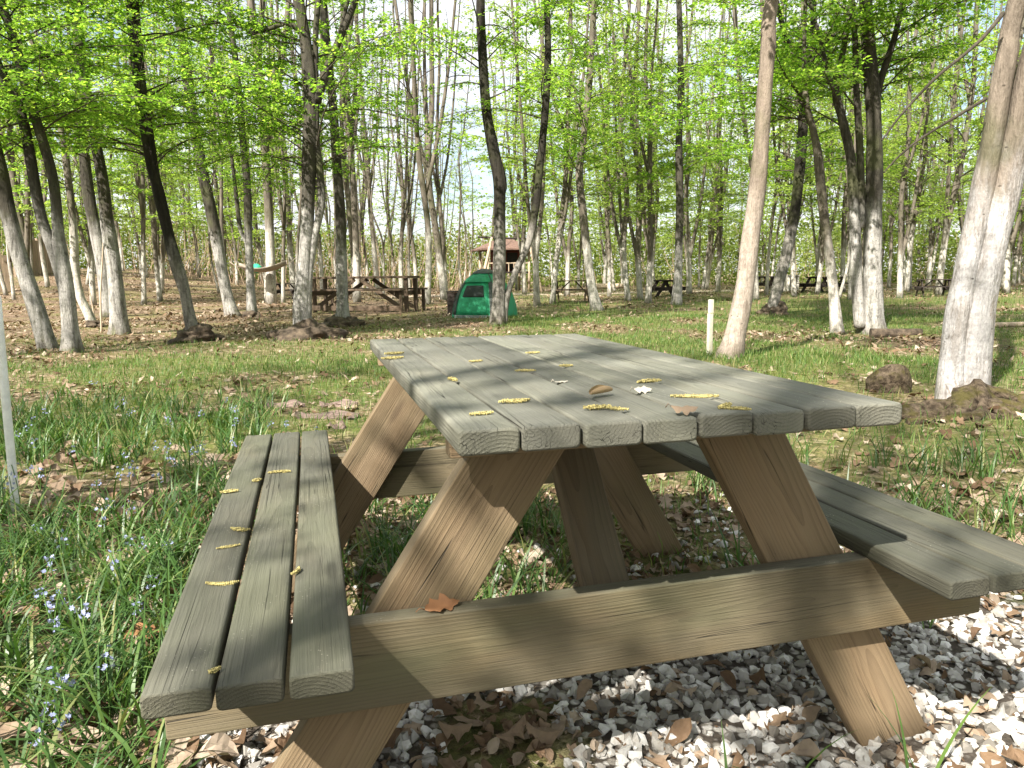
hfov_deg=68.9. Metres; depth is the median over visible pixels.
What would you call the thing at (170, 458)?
wild flower
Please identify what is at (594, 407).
catkin
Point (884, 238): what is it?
tree
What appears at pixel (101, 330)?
sapling
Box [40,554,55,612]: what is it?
wild flower
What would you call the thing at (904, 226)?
tree
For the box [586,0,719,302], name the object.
tree
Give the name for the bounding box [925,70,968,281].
tree
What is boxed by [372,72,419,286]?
tree
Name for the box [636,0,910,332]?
tree
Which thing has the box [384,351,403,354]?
catkin
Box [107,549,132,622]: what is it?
wild flower
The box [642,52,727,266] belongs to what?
tree
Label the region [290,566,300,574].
catkin
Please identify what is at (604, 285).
fallen log
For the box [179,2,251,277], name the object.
tree
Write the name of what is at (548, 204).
tree
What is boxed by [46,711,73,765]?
wild flower
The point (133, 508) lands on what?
wild flower
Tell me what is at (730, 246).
tree
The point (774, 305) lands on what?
tree
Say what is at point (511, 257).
doorway
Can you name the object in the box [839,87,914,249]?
tree
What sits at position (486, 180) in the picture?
sky
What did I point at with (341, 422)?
bark slab
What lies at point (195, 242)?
tree
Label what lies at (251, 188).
tree
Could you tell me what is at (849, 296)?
tree
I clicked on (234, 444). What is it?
wild flower
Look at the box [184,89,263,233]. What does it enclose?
tree
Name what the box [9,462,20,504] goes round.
wild flower
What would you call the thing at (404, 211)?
tree
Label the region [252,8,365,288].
tree
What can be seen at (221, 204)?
tree
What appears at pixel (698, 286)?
tree
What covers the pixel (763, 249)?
tree
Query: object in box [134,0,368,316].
tree
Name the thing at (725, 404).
catkin
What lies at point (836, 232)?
tree
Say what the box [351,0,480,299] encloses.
tree
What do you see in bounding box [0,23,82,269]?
tree
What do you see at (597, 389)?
dry leaf
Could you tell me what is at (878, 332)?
fallen log
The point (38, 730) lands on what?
wild flower
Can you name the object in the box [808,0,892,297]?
tree
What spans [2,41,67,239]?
tree
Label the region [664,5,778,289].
tree
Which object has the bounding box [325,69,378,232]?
tree
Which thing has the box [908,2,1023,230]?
tree
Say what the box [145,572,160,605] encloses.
wild flower
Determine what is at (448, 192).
tree
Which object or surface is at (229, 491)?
catkin
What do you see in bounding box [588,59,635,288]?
tree
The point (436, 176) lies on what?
tree
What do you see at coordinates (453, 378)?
catkin
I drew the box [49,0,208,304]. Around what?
tree
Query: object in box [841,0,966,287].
tree
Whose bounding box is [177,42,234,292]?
tree
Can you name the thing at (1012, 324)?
fallen log
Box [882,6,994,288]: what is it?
tree
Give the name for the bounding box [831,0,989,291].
tree
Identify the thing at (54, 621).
wild flower
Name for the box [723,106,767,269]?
tree
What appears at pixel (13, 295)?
tree
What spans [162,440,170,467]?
wild flower
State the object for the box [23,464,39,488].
wild flower
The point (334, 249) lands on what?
tree
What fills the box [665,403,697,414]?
dry leaf
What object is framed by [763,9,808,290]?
tree
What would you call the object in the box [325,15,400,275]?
tree
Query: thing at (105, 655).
wild flower
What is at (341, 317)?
tree
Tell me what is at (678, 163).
tree
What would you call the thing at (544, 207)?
tree
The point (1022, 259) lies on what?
tree
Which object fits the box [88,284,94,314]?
sapling
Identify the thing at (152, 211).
tree
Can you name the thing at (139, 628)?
dry leaf
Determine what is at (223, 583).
catkin
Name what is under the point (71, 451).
wild flower
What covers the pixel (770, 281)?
picnic table
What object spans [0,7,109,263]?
tree
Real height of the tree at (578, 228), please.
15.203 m
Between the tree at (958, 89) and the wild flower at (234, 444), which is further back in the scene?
the tree at (958, 89)
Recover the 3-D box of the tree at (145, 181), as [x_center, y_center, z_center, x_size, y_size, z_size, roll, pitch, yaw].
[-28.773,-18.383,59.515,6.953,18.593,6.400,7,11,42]
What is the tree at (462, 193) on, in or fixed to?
on the ground at (518, 710)
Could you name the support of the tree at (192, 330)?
on the ground at (518, 710)
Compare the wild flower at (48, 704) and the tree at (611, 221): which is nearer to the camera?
the wild flower at (48, 704)
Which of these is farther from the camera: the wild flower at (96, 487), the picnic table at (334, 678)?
the wild flower at (96, 487)
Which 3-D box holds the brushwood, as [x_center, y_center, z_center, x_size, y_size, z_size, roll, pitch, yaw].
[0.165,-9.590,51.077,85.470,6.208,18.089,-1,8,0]
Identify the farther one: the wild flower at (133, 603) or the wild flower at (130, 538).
the wild flower at (130, 538)
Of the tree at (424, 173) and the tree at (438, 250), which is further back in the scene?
the tree at (424, 173)
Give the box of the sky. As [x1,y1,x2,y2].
[0,0,1023,275]
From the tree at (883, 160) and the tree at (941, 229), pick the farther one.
the tree at (941, 229)
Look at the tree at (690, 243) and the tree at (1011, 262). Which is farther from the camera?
the tree at (1011, 262)
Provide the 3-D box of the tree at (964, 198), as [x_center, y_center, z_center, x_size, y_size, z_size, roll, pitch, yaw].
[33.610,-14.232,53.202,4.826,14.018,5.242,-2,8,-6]
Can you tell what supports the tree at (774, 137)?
on the ground at (518, 710)
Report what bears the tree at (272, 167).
on the ground at (518, 710)
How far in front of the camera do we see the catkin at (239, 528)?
1.48 m
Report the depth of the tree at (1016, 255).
41.88 m
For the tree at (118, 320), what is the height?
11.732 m
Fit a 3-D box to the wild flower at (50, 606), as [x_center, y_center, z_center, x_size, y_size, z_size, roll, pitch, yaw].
[-1.166,0.605,1.923,0.032,0.166,0.052,2,9,19]
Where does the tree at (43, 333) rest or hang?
on the ground at (518, 710)
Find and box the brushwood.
[0,202,1023,291]
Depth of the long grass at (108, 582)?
2.35 m
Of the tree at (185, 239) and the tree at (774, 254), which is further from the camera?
the tree at (185, 239)
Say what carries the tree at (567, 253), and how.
on the ground at (518, 710)
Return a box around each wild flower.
[4,473,17,515]
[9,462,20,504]
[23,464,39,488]
[28,720,45,767]
[31,438,36,468]
[34,587,45,604]
[34,591,59,647]
[37,466,43,497]
[39,700,55,728]
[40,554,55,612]
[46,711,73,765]
[47,589,67,637]
[47,666,75,722]
[48,616,62,664]
[51,528,68,582]
[66,445,74,474]
[69,596,92,654]
[91,479,101,504]
[95,507,106,556]
[96,644,114,718]
[104,496,114,531]
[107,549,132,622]
[115,466,123,497]
[122,500,139,543]
[123,463,133,503]
[124,460,146,506]
[124,532,136,551]
[130,599,146,617]
[139,536,147,557]
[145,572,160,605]
[151,473,165,495]
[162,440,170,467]
[162,537,173,563]
[165,416,174,442]
[166,457,180,486]
[190,440,208,480]
[227,437,236,465]
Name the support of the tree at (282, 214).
on the ground at (518, 710)
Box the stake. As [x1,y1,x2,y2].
[706,299,713,354]
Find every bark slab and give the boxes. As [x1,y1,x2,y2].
[264,399,304,407]
[294,410,358,418]
[319,399,357,407]
[328,420,345,428]
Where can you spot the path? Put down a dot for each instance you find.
(435, 295)
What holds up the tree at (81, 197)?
on the ground at (518, 710)
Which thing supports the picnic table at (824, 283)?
on the ground at (518, 710)
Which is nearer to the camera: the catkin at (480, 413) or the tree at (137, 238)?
the catkin at (480, 413)
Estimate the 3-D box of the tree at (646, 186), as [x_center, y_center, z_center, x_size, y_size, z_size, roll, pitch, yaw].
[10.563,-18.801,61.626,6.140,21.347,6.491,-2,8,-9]
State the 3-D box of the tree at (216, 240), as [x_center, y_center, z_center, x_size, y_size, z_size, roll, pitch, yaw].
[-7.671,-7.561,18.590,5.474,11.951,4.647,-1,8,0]
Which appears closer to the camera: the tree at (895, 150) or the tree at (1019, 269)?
the tree at (1019, 269)
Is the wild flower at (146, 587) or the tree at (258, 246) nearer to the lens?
the wild flower at (146, 587)
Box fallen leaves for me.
[0,268,1023,767]
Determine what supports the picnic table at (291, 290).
on the ground at (518, 710)
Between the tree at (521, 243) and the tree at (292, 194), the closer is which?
the tree at (521, 243)
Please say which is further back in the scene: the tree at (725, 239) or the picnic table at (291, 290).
the tree at (725, 239)
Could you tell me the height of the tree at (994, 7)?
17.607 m
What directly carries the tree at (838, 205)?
on the ground at (518, 710)
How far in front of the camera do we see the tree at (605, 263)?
45.96 m
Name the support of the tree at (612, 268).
on the ground at (518, 710)
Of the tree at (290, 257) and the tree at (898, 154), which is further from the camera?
the tree at (898, 154)
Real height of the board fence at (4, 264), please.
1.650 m
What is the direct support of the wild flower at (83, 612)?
on the ground at (518, 710)
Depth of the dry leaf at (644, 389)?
1.21 m
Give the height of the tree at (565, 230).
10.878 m
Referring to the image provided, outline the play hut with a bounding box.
[471,239,530,289]
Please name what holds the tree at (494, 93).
on the ground at (518, 710)
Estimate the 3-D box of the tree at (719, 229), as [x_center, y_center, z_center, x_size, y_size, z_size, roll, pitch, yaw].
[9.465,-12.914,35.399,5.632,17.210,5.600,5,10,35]
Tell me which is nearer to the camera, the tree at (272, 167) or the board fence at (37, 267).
the tree at (272, 167)
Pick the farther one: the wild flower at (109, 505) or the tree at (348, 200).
the tree at (348, 200)
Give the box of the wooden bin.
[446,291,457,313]
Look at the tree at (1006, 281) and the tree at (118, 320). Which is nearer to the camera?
the tree at (118, 320)
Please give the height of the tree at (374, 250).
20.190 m
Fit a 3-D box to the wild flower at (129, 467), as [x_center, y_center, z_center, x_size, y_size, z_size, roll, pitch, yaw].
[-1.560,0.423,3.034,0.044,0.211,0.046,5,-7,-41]
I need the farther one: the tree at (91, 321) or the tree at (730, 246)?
the tree at (730, 246)
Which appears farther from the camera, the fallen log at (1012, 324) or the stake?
the fallen log at (1012, 324)
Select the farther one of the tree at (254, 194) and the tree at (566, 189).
the tree at (254, 194)
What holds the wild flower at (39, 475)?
on the ground at (518, 710)
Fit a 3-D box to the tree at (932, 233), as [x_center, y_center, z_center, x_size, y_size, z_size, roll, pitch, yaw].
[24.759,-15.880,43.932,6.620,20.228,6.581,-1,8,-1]
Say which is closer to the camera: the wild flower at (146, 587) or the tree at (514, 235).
the wild flower at (146, 587)
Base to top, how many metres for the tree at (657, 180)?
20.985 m
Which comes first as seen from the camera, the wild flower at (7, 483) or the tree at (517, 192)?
the wild flower at (7, 483)
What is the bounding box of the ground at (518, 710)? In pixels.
[0,268,1023,767]
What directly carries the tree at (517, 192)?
on the ground at (518, 710)
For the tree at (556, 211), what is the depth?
56.09 m
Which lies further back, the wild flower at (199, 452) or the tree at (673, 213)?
the tree at (673, 213)
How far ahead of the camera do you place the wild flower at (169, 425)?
4.28 m
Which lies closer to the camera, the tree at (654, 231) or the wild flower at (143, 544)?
the wild flower at (143, 544)
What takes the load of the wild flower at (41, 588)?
on the ground at (518, 710)
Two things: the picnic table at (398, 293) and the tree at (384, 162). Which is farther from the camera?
the tree at (384, 162)
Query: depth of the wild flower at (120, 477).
3.05 m
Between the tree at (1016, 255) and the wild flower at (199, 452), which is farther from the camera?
the tree at (1016, 255)
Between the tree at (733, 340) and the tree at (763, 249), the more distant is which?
the tree at (763, 249)
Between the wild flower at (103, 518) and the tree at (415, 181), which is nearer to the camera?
the wild flower at (103, 518)
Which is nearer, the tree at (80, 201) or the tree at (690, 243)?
the tree at (690, 243)
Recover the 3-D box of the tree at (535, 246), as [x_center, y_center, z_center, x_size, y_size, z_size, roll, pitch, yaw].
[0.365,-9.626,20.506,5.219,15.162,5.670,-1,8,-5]
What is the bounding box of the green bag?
[254,264,261,272]
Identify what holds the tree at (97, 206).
on the ground at (518, 710)
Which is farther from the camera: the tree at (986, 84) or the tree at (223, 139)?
the tree at (223, 139)
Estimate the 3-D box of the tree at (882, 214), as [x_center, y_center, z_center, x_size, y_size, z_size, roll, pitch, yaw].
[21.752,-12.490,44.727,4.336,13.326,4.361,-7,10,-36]
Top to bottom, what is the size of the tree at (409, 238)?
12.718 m
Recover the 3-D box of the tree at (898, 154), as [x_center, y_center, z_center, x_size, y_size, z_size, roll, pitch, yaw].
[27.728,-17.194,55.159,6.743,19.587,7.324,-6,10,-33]
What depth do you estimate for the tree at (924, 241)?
54.64 m
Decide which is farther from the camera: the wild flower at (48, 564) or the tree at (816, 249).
the tree at (816, 249)
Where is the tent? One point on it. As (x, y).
(474, 295)
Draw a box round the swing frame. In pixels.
[478,236,542,291]
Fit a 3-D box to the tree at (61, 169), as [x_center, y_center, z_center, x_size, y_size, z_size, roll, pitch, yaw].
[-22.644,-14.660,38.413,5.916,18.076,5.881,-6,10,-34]
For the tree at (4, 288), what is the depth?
29.49 m
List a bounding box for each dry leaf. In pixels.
[123,622,159,641]
[416,593,458,611]
[589,385,612,394]
[630,386,650,393]
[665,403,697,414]
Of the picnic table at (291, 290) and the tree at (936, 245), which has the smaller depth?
the picnic table at (291, 290)
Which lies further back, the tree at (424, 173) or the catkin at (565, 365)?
the tree at (424, 173)
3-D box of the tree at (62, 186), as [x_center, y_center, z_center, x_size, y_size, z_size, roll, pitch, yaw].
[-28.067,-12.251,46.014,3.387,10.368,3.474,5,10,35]
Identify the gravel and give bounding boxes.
[128,457,1023,767]
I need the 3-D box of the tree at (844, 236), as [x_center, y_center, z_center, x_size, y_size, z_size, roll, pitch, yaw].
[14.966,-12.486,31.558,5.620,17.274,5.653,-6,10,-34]
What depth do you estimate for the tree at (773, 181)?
32.45 m
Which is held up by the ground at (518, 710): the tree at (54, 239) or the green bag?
the tree at (54, 239)
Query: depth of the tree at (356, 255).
25.94 m
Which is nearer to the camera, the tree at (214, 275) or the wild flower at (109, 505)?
the wild flower at (109, 505)
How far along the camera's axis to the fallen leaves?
2.39 m
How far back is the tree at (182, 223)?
36.97 m
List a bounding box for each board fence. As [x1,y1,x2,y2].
[0,254,10,291]
[13,238,52,276]
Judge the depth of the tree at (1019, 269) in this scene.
47.86 m
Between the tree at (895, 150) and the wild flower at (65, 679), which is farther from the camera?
the tree at (895, 150)
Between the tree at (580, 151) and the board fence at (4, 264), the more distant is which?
the board fence at (4, 264)
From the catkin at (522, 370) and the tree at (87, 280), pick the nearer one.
the catkin at (522, 370)
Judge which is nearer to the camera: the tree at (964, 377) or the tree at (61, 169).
the tree at (964, 377)
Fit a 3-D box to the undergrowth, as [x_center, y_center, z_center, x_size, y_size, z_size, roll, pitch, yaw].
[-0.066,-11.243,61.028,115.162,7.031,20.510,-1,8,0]
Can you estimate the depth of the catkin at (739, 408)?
1.04 m
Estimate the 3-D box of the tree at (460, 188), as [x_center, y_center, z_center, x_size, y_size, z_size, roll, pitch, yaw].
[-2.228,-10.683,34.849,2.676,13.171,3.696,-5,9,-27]
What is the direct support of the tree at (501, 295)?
on the ground at (518, 710)
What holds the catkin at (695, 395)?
on the picnic table at (334, 678)
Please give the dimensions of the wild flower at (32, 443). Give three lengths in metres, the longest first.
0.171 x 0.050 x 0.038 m
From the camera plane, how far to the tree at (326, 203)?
60.81 m
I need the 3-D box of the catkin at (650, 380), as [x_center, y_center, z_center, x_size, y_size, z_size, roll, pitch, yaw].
[0.241,-0.006,1.320,0.050,0.010,0.012,-4,9,-20]
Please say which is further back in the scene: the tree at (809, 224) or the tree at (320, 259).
the tree at (809, 224)
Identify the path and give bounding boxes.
[389,287,1021,297]
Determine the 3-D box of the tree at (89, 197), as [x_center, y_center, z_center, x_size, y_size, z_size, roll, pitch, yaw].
[-10.072,-7.209,18.038,4.307,11.278,4.436,-1,8,0]
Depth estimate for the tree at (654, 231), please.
35.47 m
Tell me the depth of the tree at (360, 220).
48.39 m
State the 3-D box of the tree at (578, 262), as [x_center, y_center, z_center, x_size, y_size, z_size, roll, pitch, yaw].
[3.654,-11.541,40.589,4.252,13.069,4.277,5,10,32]
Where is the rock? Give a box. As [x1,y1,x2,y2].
[865,364,911,392]
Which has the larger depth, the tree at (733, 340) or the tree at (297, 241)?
the tree at (297, 241)
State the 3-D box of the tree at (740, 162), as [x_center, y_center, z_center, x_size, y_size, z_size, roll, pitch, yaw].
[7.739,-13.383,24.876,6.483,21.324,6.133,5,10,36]
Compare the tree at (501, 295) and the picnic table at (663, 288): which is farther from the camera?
the picnic table at (663, 288)
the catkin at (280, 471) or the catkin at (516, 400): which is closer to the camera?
the catkin at (516, 400)
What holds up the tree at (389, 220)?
on the ground at (518, 710)
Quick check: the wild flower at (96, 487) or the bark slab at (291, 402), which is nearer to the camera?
the wild flower at (96, 487)
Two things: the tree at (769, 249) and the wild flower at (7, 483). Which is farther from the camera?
the tree at (769, 249)
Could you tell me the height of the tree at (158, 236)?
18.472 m
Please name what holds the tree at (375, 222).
on the ground at (518, 710)
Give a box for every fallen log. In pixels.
[596,283,623,288]
[869,328,922,337]
[995,322,1023,327]
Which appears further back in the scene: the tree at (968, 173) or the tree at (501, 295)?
the tree at (968, 173)
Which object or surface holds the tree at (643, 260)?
on the ground at (518, 710)
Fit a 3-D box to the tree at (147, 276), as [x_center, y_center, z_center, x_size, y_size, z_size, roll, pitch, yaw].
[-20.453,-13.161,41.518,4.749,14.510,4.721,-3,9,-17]
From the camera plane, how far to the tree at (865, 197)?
11.27 m
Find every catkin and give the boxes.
[205,580,239,585]
[207,666,220,673]
[216,543,240,548]
[220,489,238,492]
[230,526,250,531]
[268,470,290,473]
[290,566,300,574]
[381,356,403,359]
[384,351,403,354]
[448,376,457,380]
[469,411,493,415]
[498,398,530,403]
[515,369,535,371]
[559,364,572,366]
[583,404,611,409]
[606,406,628,410]
[636,378,661,382]
[670,394,718,397]
[717,402,732,408]
[724,406,751,410]
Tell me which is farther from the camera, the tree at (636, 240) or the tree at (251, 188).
the tree at (251, 188)
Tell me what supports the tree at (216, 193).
on the ground at (518, 710)
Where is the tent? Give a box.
[452,269,517,317]
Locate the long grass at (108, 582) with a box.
[0,372,1023,767]
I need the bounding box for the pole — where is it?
[0,296,19,517]
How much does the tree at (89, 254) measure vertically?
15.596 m
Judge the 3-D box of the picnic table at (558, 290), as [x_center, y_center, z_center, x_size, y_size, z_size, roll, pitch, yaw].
[1.949,-3.006,24.332,1.506,0.743,1.414,1,9,12]
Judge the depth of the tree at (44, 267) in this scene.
32.47 m
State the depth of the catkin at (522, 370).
1.49 m
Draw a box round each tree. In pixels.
[0,0,210,352]
[0,0,234,351]
[0,0,236,334]
[0,0,353,343]
[0,2,182,327]
[0,5,104,287]
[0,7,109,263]
[0,13,33,299]
[0,14,80,235]
[0,23,48,294]
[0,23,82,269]
[1,0,171,304]
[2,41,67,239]
[5,3,196,316]
[6,10,61,271]
[15,4,121,284]
[19,136,79,228]
[20,9,123,274]
[47,134,128,273]
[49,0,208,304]
[58,0,197,270]
[60,84,115,267]
[61,140,122,265]
[79,10,124,270]
[85,0,214,300]
[92,0,316,315]
[93,0,232,292]
[94,26,178,277]
[100,0,416,303]
[110,60,140,274]
[113,23,206,284]
[113,31,194,237]
[125,0,477,341]
[127,10,200,233]
[127,19,204,272]
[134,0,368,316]
[148,1,263,262]
[162,0,270,244]
[166,32,207,277]
[175,129,205,246]
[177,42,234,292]
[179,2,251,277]
[182,15,264,238]
[184,1,277,282]
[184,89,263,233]
[186,28,279,284]
[196,0,330,228]
[205,11,298,278]
[215,0,335,302]
[221,41,262,281]
[226,0,300,301]
[237,0,333,291]
[246,0,428,326]
[250,0,357,283]
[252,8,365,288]
[253,0,334,211]
[277,116,297,265]
[296,1,377,287]
[296,100,333,280]
[298,0,426,301]
[313,1,405,299]
[321,155,359,268]
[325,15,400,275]
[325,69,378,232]
[328,105,374,291]
[331,0,413,294]
[331,14,390,275]
[334,63,379,287]
[341,0,508,304]
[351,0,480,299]
[356,57,413,297]
[357,0,635,324]
[365,53,413,287]
[368,14,452,295]
[369,0,452,297]
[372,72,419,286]
[375,0,429,281]
[384,102,435,271]
[385,0,476,288]
[399,36,451,249]
[413,127,466,288]
[417,110,469,248]
[420,85,458,286]
[433,0,636,306]
[433,4,492,286]
[441,104,493,275]
[442,0,593,294]
[443,103,487,279]
[474,0,663,303]
[474,12,521,240]
[475,69,555,287]
[476,0,561,289]
[487,0,689,310]
[505,0,611,295]
[521,0,699,300]
[526,49,558,281]
[530,144,566,245]
[540,52,615,288]
[544,156,576,279]
[545,0,720,299]
[545,95,575,286]
[546,0,677,296]
[553,125,596,286]
[564,6,644,290]
[567,5,645,282]
[575,85,642,254]
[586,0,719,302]
[587,0,702,261]
[587,1,709,291]
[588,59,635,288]
[595,0,774,304]
[613,18,670,270]
[616,19,673,285]
[627,0,764,293]
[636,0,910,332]
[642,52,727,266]
[644,0,843,299]
[659,1,774,291]
[661,98,707,283]
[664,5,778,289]
[666,27,742,287]
[669,7,769,288]
[674,0,953,315]
[684,0,778,358]
[689,63,751,284]
[692,83,740,270]
[696,0,1021,334]
[708,1,897,296]
[713,0,885,291]
[714,77,783,252]
[722,2,832,294]
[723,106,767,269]
[744,115,791,282]
[761,142,791,275]
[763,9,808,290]
[765,0,893,290]
[768,0,916,294]
[779,1,919,299]
[795,2,947,233]
[795,125,846,280]
[801,148,817,280]
[803,0,942,291]
[804,0,920,286]
[804,121,842,276]
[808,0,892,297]
[829,0,997,297]
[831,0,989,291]
[832,34,927,277]
[836,66,901,283]
[838,1,1023,294]
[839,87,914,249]
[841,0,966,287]
[862,6,964,289]
[862,25,929,263]
[881,0,1023,424]
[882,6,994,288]
[884,5,930,280]
[891,3,1003,284]
[897,75,963,282]
[898,24,972,280]
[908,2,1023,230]
[914,112,968,267]
[917,2,972,278]
[924,0,992,218]
[925,0,1023,287]
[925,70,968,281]
[927,17,1023,292]
[941,80,1013,247]
[952,104,981,244]
[972,68,1023,285]
[979,0,1023,223]
[990,61,1023,283]
[1010,201,1023,274]
[1013,208,1023,281]
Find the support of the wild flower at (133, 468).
on the ground at (518, 710)
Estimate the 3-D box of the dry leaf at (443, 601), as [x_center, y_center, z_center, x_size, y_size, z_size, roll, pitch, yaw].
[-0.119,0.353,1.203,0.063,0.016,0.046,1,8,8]
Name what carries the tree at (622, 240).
on the ground at (518, 710)
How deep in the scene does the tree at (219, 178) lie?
54.85 m
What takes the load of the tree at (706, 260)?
on the ground at (518, 710)
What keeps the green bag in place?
in the hammock
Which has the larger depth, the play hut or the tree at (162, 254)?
the play hut
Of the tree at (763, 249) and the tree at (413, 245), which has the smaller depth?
the tree at (413, 245)
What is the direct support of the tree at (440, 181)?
on the ground at (518, 710)
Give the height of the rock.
0.309 m
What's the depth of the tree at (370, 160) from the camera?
58.13 m
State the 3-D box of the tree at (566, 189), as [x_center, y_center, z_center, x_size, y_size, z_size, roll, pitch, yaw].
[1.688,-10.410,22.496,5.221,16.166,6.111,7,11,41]
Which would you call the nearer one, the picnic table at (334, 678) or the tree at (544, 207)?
the picnic table at (334, 678)
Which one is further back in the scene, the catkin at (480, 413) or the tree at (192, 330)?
the tree at (192, 330)
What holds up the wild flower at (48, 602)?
on the ground at (518, 710)
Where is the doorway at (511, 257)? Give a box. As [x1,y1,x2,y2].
[507,253,517,268]
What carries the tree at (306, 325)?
on the ground at (518, 710)
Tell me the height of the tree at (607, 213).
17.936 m
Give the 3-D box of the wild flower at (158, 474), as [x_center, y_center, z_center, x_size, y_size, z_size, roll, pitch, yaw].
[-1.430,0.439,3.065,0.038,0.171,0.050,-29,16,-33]
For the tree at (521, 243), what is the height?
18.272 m
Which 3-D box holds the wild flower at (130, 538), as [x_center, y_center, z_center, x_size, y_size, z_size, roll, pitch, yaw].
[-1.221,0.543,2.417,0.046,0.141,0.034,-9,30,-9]
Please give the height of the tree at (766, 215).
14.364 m
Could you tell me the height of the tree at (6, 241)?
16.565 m
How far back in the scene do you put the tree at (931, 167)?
59.28 m
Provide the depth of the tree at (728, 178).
59.10 m
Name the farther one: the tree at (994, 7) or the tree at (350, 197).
the tree at (350, 197)
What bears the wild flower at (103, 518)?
on the ground at (518, 710)
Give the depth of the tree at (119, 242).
47.68 m
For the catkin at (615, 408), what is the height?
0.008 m
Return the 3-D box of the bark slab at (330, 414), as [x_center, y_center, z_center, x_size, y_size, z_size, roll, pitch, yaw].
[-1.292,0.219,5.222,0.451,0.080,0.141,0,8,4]
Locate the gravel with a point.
(816, 729)
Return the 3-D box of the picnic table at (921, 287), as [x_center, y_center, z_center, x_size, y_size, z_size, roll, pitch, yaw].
[15.150,-3.442,26.819,1.300,0.641,1.220,2,9,15]
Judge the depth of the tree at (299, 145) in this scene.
34.48 m
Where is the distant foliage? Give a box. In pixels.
[0,0,1021,253]
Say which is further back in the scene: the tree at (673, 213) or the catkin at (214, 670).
the tree at (673, 213)
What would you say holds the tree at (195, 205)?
on the ground at (518, 710)
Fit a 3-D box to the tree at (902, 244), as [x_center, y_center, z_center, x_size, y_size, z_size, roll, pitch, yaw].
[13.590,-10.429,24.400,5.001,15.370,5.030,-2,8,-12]
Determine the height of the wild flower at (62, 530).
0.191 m
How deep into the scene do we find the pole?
2.90 m
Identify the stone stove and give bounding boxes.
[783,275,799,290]
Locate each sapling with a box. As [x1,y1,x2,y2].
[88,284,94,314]
[100,242,103,332]
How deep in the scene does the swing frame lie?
40.11 m
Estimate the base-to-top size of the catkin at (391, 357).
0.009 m
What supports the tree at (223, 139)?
on the ground at (518, 710)
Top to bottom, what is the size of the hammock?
0.480 m
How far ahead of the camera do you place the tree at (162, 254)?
32.05 m
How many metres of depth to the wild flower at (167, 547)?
2.37 m
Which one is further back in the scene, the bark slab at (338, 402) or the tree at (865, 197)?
the tree at (865, 197)
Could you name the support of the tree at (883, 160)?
on the ground at (518, 710)
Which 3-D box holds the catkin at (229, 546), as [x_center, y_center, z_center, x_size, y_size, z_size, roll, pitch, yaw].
[-0.528,0.302,1.390,0.044,0.007,0.007,-5,9,-25]
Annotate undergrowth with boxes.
[0,201,1023,287]
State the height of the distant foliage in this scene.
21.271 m
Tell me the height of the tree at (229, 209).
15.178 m
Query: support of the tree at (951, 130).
on the ground at (518, 710)
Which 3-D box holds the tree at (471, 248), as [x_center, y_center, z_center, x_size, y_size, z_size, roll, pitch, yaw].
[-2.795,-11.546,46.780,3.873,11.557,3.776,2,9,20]
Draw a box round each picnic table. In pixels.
[140,334,1023,767]
[276,283,294,298]
[312,276,427,312]
[546,280,595,301]
[645,280,685,296]
[758,276,773,290]
[797,277,841,292]
[910,279,950,295]
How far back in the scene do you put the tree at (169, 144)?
55.55 m
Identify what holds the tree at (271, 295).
on the ground at (518, 710)
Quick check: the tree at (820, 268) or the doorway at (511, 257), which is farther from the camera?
the doorway at (511, 257)
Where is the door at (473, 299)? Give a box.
[457,284,488,314]
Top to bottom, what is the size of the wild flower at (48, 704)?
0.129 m
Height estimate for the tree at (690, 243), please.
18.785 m
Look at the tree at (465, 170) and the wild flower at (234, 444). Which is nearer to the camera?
the wild flower at (234, 444)
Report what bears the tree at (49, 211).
on the ground at (518, 710)
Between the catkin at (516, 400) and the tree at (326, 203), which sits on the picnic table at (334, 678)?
the catkin at (516, 400)
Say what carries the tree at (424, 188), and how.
on the ground at (518, 710)
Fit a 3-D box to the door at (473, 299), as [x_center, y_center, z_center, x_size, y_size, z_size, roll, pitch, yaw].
[-0.823,-1.849,16.274,0.777,0.666,0.219,3,9,24]
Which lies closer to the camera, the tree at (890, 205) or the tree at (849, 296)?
the tree at (849, 296)
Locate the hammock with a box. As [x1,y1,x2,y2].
[229,258,295,272]

